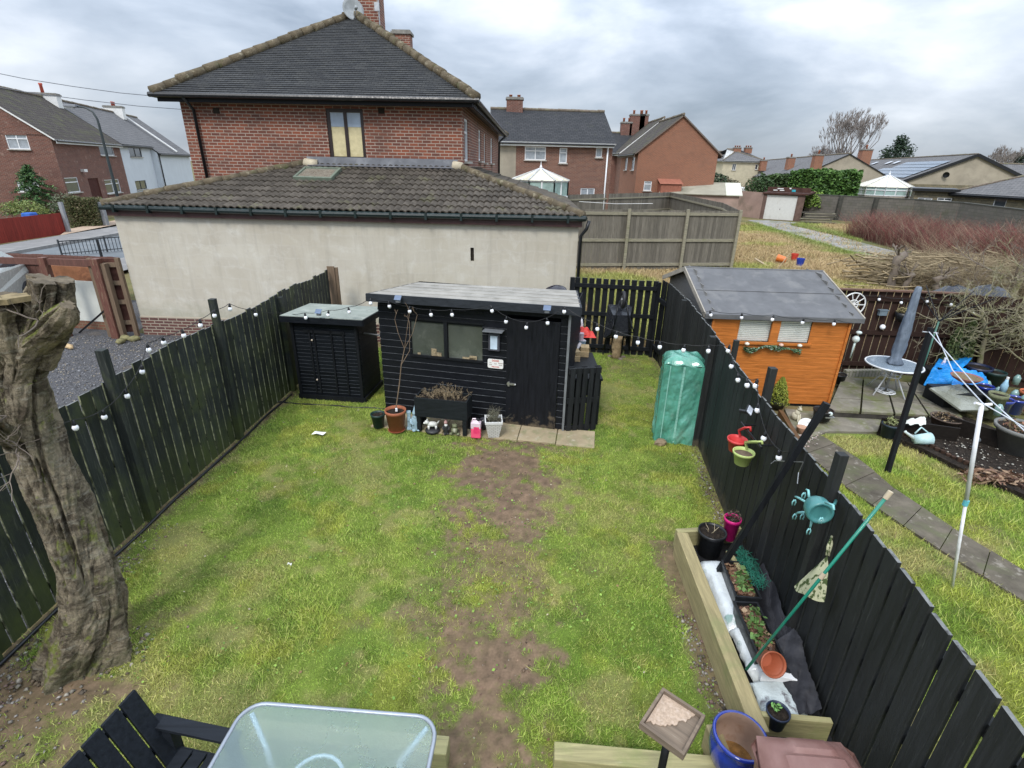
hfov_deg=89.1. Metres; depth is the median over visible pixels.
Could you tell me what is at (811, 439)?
pebbles
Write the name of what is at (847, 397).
patio
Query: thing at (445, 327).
window frame
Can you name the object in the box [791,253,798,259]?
bucket
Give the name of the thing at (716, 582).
compost sack
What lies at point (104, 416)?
string lights
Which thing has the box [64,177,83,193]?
window
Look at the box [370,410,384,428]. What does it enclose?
plant pot
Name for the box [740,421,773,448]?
hanging rail
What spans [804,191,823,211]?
garden bush
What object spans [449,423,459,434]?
frog ornament
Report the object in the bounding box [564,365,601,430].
pallet gate
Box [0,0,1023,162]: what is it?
sky
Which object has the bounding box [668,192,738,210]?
boundary fence
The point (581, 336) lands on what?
tub
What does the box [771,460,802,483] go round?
wire hook
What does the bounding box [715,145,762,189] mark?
cream house
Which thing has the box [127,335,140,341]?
stone
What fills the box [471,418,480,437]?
screenwash canister
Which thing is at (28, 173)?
garden conifer
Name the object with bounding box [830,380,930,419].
patio edge
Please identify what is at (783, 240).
field grass
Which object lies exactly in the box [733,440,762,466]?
hanging pot
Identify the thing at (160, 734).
garden chair
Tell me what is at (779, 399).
potted conifer
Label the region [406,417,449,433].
paving slab
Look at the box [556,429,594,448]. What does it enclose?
paving slab
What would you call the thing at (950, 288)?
covered heap
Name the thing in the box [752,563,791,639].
weed fabric
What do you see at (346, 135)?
window
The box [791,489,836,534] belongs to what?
clip dryer
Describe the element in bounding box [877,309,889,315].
fence lantern
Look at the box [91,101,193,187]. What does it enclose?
terraced house
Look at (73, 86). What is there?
overhead cable
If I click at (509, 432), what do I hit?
paving slab
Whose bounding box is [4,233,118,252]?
kerb
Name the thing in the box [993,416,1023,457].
stone bowl
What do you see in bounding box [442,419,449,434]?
figure ornament
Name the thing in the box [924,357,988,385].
tarpaulin
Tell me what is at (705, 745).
timber sleeper
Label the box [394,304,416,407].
bare sapling
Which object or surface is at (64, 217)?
concrete post
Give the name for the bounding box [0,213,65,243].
red fence
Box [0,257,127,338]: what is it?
gate frame
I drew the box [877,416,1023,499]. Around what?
flower bed
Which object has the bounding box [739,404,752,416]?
solar floodlight
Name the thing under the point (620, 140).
brick house
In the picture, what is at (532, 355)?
door
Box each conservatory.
[512,165,569,197]
[858,171,914,197]
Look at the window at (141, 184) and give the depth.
46.94 m
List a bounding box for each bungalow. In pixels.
[753,145,885,191]
[870,153,1021,188]
[910,175,1023,208]
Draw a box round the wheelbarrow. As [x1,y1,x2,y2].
[602,291,634,355]
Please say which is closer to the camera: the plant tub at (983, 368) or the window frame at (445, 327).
the window frame at (445, 327)
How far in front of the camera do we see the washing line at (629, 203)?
25.84 m
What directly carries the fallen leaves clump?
on the flower bed at (1000, 462)
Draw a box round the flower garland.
[743,342,801,354]
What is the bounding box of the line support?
[918,285,994,382]
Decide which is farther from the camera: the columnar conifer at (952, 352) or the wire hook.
the columnar conifer at (952, 352)
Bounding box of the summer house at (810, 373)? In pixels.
[662,265,865,406]
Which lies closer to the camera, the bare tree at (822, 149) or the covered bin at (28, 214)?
the covered bin at (28, 214)
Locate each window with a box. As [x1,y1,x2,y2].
[5,135,31,149]
[17,182,39,192]
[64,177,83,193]
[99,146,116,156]
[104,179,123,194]
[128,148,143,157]
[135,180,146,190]
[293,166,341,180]
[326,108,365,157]
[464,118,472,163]
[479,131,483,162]
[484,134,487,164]
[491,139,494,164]
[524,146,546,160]
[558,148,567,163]
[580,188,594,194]
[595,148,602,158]
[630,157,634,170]
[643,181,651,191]
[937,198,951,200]
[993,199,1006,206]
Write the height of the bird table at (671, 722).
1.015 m
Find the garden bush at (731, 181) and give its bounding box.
[721,178,742,186]
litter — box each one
[3,619,154,703]
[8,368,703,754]
[312,431,325,434]
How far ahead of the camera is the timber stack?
44.45 m
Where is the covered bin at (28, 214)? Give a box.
[21,212,37,216]
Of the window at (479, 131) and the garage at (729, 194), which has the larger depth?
the garage at (729, 194)
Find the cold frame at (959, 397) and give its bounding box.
[922,384,988,410]
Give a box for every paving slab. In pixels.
[371,414,412,430]
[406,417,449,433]
[443,420,481,438]
[481,423,520,441]
[517,425,556,444]
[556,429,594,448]
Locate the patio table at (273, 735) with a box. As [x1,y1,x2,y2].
[207,702,436,767]
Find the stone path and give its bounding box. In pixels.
[804,434,1023,602]
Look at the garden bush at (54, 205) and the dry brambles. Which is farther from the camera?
the garden bush at (54, 205)
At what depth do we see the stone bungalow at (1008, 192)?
40.82 m
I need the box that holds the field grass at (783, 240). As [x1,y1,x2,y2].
[575,221,1022,358]
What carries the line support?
on the patio at (847, 397)
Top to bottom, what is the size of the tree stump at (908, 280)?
1.103 m
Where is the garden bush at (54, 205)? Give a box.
[46,190,78,224]
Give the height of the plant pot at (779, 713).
0.188 m
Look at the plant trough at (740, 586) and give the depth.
4.89 m
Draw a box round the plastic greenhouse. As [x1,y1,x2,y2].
[652,350,704,445]
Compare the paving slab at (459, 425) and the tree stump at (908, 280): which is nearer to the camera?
the paving slab at (459, 425)
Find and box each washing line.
[579,201,652,203]
[929,332,1023,430]
[936,333,1023,427]
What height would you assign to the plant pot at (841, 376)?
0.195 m
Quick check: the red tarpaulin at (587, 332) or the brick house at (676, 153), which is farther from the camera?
the brick house at (676, 153)
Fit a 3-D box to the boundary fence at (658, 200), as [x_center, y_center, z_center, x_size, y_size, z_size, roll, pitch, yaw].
[4.833,-11.000,33.679,18.674,2.432,0.073,-18,29,-38]
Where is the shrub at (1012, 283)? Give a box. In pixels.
[934,214,1023,296]
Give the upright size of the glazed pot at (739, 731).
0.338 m
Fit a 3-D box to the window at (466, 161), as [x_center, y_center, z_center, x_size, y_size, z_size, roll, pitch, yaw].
[-1.232,-6.607,14.183,0.202,1.109,1.020,2,23,2]
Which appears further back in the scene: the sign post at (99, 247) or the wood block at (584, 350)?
the sign post at (99, 247)
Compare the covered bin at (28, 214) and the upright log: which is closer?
the upright log
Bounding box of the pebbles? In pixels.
[799,432,821,446]
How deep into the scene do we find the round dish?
8.65 m
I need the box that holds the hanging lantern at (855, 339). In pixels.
[849,324,861,357]
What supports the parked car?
on the gravel yard at (88, 333)
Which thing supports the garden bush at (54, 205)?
on the ground at (902, 379)
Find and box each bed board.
[878,417,960,441]
[940,413,998,448]
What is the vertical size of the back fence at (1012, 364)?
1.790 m
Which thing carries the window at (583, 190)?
in the semi detached house at (575, 147)
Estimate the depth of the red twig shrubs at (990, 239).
21.94 m
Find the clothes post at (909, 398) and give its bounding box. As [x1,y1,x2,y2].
[884,327,937,472]
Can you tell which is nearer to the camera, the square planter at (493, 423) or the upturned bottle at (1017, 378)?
the square planter at (493, 423)
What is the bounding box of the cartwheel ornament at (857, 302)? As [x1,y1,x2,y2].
[847,292,865,311]
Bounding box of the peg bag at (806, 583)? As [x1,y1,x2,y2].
[794,535,832,601]
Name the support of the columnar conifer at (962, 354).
on the ground at (902, 379)
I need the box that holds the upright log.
[611,336,622,359]
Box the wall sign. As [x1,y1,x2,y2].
[488,359,502,368]
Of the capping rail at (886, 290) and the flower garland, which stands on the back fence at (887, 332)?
the capping rail at (886, 290)
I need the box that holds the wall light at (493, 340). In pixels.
[482,328,503,350]
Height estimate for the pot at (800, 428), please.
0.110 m
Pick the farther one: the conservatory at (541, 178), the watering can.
the conservatory at (541, 178)
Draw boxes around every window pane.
[411,321,443,356]
[448,324,481,360]
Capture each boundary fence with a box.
[568,192,670,223]
[576,209,742,269]
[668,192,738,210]
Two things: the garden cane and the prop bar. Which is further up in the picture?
the prop bar
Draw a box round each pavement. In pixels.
[0,226,117,251]
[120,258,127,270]
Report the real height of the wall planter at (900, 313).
0.312 m
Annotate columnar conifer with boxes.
[937,326,963,360]
[955,319,977,361]
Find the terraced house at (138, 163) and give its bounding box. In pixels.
[62,99,157,192]
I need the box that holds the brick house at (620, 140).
[609,131,631,193]
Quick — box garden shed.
[365,281,582,430]
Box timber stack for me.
[800,212,836,223]
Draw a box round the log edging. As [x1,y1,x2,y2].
[902,431,1023,488]
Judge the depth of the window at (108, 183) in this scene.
40.80 m
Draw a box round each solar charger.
[315,309,321,315]
[394,295,401,302]
[543,305,550,312]
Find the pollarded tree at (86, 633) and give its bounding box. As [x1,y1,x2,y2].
[0,273,132,694]
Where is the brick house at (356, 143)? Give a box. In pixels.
[98,0,590,341]
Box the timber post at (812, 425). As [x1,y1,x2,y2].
[716,401,830,571]
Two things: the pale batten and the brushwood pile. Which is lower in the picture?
the pale batten
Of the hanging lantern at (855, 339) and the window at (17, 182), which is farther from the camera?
the window at (17, 182)
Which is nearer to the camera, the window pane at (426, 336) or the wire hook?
the wire hook
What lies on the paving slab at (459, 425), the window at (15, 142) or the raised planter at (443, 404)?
the raised planter at (443, 404)
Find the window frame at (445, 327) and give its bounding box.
[408,317,483,363]
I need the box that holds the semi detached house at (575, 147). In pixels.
[490,95,649,225]
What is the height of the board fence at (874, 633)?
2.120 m
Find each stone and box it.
[115,338,125,344]
[120,335,129,340]
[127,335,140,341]
[654,438,666,445]
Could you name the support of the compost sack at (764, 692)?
on the raised bed at (733, 679)
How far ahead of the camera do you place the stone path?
6.45 m
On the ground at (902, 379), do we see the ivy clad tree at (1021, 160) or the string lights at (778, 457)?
the ivy clad tree at (1021, 160)
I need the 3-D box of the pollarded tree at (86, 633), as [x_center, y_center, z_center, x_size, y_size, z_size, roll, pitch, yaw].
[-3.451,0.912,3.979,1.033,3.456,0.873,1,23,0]
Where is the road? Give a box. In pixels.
[20,235,124,257]
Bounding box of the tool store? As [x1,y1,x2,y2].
[279,303,382,402]
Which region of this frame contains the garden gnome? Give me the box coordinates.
[409,408,418,431]
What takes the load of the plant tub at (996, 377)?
on the ground at (902, 379)
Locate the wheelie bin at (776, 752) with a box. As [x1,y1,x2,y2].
[750,736,860,767]
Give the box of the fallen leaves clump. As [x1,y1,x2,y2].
[957,466,1023,488]
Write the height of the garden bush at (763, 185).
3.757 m
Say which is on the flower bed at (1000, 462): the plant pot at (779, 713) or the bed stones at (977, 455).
the bed stones at (977, 455)
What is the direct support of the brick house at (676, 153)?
on the ground at (902, 379)
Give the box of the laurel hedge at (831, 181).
[788,167,863,215]
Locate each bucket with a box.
[775,254,786,262]
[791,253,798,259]
[796,258,804,266]
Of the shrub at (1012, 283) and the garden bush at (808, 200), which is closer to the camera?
the shrub at (1012, 283)
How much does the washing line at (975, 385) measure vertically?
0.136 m
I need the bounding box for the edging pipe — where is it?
[0,393,292,666]
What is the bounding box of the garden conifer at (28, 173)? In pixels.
[2,163,70,220]
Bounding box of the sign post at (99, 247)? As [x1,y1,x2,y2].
[95,239,102,256]
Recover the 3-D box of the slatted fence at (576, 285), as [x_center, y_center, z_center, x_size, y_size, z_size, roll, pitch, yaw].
[2.256,-1.493,11.777,1.980,1.754,0.113,5,23,8]
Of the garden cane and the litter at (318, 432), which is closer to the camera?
the garden cane
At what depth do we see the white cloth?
8.35 m
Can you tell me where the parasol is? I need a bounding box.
[884,286,921,391]
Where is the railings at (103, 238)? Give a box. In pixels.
[56,236,121,254]
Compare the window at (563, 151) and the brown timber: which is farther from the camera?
the window at (563, 151)
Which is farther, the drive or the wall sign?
the drive
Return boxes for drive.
[61,220,115,234]
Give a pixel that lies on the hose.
(328, 405)
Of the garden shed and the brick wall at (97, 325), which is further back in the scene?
the brick wall at (97, 325)
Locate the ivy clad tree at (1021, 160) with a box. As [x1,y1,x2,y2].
[1008,152,1023,162]
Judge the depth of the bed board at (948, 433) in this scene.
8.32 m
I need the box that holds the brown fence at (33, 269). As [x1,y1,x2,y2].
[6,253,118,280]
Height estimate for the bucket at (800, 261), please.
0.360 m
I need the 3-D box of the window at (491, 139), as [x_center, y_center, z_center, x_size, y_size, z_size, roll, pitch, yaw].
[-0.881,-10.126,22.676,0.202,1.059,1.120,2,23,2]
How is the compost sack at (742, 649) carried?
on the raised bed at (733, 679)
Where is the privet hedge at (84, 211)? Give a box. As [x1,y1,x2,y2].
[62,195,102,227]
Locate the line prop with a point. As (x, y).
(965, 502)
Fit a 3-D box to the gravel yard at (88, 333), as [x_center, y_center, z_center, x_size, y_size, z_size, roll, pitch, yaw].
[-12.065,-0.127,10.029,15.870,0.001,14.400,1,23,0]
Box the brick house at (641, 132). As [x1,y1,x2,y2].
[613,116,665,193]
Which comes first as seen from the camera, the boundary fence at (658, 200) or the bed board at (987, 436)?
the bed board at (987, 436)
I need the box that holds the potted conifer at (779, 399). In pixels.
[770,377,789,409]
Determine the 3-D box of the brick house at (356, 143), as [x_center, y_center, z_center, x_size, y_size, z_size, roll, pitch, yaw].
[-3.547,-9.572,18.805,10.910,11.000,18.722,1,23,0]
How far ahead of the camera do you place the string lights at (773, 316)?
8.82 m
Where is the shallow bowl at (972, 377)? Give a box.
[950,371,983,383]
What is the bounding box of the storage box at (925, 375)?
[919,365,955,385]
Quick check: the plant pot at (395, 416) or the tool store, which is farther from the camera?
the tool store
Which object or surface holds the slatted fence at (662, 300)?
on the lawn at (492, 743)
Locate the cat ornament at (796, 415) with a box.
[791,406,801,421]
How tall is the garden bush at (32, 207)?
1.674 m
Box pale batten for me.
[726,551,743,571]
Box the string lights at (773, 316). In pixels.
[703,310,848,325]
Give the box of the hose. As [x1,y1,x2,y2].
[277,401,384,409]
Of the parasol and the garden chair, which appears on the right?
the parasol
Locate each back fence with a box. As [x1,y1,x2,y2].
[840,290,972,374]
[960,295,1023,387]
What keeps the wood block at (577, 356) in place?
on the workbench
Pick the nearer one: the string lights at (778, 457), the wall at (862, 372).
the string lights at (778, 457)
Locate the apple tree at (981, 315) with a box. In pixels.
[904,259,1023,364]
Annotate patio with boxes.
[784,408,880,437]
[829,377,961,417]
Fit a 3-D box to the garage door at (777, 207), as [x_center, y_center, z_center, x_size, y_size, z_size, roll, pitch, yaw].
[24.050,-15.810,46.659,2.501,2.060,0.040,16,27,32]
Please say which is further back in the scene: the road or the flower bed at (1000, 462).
the road
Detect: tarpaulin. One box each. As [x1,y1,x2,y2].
[580,326,595,343]
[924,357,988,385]
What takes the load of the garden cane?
on the raised bed at (733, 679)
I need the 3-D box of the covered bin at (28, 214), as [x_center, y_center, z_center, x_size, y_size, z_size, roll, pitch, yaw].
[-25.802,-8.873,27.893,0.590,0.600,0.590,1,23,0]
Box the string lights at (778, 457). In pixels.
[568,309,788,460]
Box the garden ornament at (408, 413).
[406,410,411,429]
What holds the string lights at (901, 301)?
attached to the back fence at (887, 332)
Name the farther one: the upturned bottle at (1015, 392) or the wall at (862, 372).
the wall at (862, 372)
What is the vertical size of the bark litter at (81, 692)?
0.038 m
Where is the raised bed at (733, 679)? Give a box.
[673,526,832,741]
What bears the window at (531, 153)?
in the semi detached house at (575, 147)
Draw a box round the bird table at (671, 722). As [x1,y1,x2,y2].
[639,687,705,767]
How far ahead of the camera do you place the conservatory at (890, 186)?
49.23 m
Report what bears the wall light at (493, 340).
attached to the garden shed
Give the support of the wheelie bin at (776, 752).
on the lawn at (492, 743)
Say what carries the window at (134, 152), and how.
in the terraced house at (138, 163)
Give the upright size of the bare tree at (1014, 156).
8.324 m
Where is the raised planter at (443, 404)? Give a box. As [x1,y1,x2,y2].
[414,383,471,435]
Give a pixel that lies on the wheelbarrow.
(618, 317)
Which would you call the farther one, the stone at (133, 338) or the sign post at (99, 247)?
the sign post at (99, 247)
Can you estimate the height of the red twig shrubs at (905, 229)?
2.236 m
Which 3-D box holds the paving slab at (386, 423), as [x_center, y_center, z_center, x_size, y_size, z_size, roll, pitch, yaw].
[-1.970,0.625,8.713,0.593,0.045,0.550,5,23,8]
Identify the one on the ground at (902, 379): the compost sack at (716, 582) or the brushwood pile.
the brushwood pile
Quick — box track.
[749,220,909,257]
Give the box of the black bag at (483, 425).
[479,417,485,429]
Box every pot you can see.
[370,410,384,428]
[384,405,405,433]
[709,710,767,767]
[723,510,742,541]
[727,426,751,452]
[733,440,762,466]
[756,650,786,678]
[766,700,790,731]
[796,424,806,433]
[813,406,834,421]
[835,372,846,383]
[880,416,898,438]
[930,411,962,426]
[973,382,995,393]
[983,390,1009,419]
[999,397,1015,416]
[1008,394,1023,415]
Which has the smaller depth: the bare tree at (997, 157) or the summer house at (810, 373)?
the summer house at (810, 373)
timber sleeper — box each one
[426,735,449,767]
[553,741,714,767]
[701,724,729,754]
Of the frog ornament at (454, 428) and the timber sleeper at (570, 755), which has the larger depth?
the frog ornament at (454, 428)
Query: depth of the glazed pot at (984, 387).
9.59 m
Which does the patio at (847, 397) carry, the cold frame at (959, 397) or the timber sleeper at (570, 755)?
the cold frame at (959, 397)
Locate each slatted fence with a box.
[570,277,661,357]
[652,280,669,362]
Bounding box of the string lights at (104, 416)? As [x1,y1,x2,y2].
[64,298,565,430]
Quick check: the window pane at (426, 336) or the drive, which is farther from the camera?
the drive
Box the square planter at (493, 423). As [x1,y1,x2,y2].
[485,406,506,437]
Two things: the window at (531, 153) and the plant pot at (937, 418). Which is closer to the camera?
the plant pot at (937, 418)
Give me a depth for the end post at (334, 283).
11.50 m
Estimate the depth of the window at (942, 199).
43.45 m
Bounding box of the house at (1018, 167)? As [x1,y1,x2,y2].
[1000,163,1023,174]
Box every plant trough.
[721,560,761,602]
[733,601,784,664]
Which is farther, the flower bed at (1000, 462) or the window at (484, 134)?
the window at (484, 134)
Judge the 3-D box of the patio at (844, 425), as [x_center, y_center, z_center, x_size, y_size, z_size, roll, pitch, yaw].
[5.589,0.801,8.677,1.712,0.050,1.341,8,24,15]
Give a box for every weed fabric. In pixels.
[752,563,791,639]
[777,628,821,714]
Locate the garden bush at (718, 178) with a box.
[714,172,730,182]
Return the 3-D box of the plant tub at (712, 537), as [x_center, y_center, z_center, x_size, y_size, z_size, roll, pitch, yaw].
[2.149,1.676,5.621,0.296,0.378,0.296,-6,24,-17]
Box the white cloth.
[906,417,925,425]
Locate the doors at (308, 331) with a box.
[303,329,349,394]
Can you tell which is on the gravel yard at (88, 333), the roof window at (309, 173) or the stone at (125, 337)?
the stone at (125, 337)
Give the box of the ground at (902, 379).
[0,161,1023,723]
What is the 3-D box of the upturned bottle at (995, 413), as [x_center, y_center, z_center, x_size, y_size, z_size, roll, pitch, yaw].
[8.277,0.436,8.849,0.116,0.200,0.116,1,23,0]
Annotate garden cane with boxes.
[745,490,892,670]
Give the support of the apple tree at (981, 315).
on the ground at (902, 379)
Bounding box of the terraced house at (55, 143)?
[0,83,130,221]
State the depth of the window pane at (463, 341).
8.34 m
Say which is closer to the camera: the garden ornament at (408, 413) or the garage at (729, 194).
the garden ornament at (408, 413)
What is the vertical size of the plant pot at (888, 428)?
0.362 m
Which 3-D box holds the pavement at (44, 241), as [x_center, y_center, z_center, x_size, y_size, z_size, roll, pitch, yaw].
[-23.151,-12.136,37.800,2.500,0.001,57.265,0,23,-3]
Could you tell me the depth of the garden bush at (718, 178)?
53.31 m
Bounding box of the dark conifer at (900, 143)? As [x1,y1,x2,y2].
[879,135,917,158]
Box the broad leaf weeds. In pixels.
[20,374,713,722]
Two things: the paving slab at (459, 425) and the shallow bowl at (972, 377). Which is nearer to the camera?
the paving slab at (459, 425)
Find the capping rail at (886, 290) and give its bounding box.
[840,288,969,294]
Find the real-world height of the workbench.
0.860 m
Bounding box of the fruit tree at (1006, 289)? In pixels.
[954,234,1023,358]
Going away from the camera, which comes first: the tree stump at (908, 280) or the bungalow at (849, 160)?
the tree stump at (908, 280)
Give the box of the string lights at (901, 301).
[865,295,977,314]
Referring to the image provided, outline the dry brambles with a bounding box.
[855,231,1023,298]
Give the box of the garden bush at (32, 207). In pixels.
[0,199,54,218]
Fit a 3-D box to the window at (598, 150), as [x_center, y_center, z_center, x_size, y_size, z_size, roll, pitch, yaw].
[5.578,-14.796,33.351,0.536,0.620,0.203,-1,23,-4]
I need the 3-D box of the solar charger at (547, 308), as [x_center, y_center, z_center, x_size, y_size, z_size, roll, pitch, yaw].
[0.508,-1.079,7.520,0.110,0.106,0.066,6,23,11]
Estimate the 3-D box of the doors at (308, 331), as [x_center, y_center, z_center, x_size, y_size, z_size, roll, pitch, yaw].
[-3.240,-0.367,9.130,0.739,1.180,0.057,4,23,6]
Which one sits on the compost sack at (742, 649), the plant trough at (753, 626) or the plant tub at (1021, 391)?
the plant trough at (753, 626)
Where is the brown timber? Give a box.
[777,410,799,438]
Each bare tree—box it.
[809,145,847,155]
[818,107,888,156]
[988,144,1023,162]
[999,150,1023,162]
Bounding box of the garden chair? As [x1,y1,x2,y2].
[62,690,229,767]
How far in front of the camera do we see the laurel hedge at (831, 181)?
49.61 m
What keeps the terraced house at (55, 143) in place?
on the ground at (902, 379)
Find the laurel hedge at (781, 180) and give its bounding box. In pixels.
[757,172,789,195]
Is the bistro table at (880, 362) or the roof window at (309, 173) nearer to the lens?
the bistro table at (880, 362)
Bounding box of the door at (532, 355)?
[505,318,560,428]
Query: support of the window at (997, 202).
in the stone bungalow at (1008, 192)
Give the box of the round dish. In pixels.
[798,418,810,425]
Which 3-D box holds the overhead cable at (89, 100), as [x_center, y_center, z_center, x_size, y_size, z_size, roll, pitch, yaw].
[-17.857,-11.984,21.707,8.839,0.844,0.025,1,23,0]
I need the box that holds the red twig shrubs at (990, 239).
[915,216,1023,263]
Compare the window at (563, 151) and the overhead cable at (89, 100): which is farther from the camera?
the window at (563, 151)
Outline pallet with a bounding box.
[86,258,139,336]
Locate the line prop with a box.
[950,402,992,588]
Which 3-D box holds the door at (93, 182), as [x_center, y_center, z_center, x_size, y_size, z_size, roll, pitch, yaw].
[-30.471,-14.268,38.104,0.732,1.509,1.838,1,23,0]
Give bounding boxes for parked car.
[0,251,28,292]
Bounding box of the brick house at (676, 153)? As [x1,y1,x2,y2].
[617,113,722,193]
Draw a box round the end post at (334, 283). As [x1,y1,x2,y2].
[326,266,341,304]
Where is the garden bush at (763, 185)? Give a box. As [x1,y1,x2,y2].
[741,175,775,191]
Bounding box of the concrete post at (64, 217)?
[57,202,70,233]
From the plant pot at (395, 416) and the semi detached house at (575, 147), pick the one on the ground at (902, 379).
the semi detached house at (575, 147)
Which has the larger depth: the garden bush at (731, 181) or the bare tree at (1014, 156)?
the bare tree at (1014, 156)
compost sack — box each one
[700,561,736,638]
[729,628,759,682]
[750,681,807,714]
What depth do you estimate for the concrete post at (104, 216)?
31.77 m
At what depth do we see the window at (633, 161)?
42.05 m
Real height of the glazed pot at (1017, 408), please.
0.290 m
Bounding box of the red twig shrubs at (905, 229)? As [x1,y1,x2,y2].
[838,206,1019,255]
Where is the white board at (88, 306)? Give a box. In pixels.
[75,280,103,321]
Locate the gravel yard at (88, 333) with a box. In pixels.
[0,300,181,642]
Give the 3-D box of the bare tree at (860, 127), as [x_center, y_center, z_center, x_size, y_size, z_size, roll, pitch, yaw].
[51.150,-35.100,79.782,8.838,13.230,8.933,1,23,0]
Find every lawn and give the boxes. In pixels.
[0,347,725,767]
[820,426,1023,767]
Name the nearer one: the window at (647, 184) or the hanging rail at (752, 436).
the hanging rail at (752, 436)
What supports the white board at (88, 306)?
on the brick wall at (97, 325)
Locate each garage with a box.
[659,182,742,208]
[737,187,817,221]
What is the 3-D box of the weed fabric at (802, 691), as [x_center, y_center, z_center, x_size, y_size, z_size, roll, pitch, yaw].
[2.200,2.300,4.161,0.378,0.260,0.660,1,23,0]
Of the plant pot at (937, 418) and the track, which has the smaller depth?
the plant pot at (937, 418)
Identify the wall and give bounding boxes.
[75,320,105,329]
[803,194,1023,234]
[843,369,894,376]
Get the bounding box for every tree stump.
[886,244,912,289]
[897,261,918,289]
[932,262,959,289]
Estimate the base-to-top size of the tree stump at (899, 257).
1.700 m
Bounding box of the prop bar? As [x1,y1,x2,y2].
[78,310,103,332]
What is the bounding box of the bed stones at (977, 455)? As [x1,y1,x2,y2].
[912,434,1023,483]
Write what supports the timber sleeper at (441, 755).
on the lawn at (492, 743)
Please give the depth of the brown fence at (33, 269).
15.24 m
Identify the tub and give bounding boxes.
[579,332,583,340]
[697,522,726,559]
[963,362,993,386]
[986,369,1007,387]
[1019,388,1023,410]
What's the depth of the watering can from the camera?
8.11 m
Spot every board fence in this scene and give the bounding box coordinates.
[0,269,330,660]
[659,284,1023,767]
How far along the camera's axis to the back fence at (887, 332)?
10.80 m
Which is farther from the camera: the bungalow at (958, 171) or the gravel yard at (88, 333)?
the bungalow at (958, 171)
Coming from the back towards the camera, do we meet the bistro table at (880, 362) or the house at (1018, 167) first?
the house at (1018, 167)
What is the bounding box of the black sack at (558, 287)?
[546,285,566,289]
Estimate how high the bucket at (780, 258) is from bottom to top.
0.379 m
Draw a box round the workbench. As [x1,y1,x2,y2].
[571,352,602,424]
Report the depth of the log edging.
7.71 m
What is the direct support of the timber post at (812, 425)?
in the raised bed at (733, 679)
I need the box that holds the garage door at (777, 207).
[763,195,797,220]
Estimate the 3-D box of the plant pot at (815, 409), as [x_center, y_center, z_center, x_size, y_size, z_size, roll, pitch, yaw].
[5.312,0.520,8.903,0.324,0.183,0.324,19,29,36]
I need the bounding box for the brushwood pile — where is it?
[827,246,1020,288]
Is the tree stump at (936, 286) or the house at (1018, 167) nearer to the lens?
the tree stump at (936, 286)
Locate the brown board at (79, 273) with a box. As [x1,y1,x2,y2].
[51,265,91,280]
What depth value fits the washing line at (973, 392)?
5.07 m
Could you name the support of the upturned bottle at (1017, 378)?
on the ground at (902, 379)
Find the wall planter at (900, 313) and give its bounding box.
[895,307,906,321]
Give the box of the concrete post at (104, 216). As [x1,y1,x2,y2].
[97,202,109,227]
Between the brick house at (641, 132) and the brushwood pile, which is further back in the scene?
the brick house at (641, 132)
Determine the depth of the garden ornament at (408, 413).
8.32 m
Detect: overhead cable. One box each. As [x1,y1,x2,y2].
[0,73,147,95]
[0,87,180,109]
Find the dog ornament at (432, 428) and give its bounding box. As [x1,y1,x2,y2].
[423,418,439,434]
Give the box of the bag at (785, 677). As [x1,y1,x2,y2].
[759,666,796,681]
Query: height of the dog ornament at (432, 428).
0.229 m
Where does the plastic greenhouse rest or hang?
on the lawn at (492, 743)
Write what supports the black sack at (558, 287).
on the dark barrel
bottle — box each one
[992,404,1003,415]
[999,377,1009,392]
[1010,389,1019,395]
[1011,374,1021,384]
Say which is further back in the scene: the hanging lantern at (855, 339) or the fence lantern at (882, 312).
the fence lantern at (882, 312)
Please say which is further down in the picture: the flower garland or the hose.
the hose
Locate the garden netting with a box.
[735,547,767,589]
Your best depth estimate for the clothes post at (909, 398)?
7.26 m
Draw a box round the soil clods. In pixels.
[419,442,568,767]
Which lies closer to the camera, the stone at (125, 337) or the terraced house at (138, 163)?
the stone at (125, 337)
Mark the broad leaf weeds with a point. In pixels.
(476, 642)
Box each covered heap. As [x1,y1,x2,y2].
[910,284,977,358]
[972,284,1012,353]
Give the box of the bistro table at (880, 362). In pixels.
[864,355,924,398]
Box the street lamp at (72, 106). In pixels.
[63,104,118,195]
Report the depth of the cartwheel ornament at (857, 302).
10.60 m
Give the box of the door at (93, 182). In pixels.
[87,178,104,198]
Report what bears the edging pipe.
on the lawn at (492, 743)
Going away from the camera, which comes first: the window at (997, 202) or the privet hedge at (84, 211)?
the privet hedge at (84, 211)
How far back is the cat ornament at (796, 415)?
8.92 m
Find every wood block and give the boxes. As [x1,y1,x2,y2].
[575,348,579,361]
[579,344,588,356]
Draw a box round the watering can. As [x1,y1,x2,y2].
[904,427,934,444]
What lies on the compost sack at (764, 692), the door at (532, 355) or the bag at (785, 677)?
the bag at (785, 677)

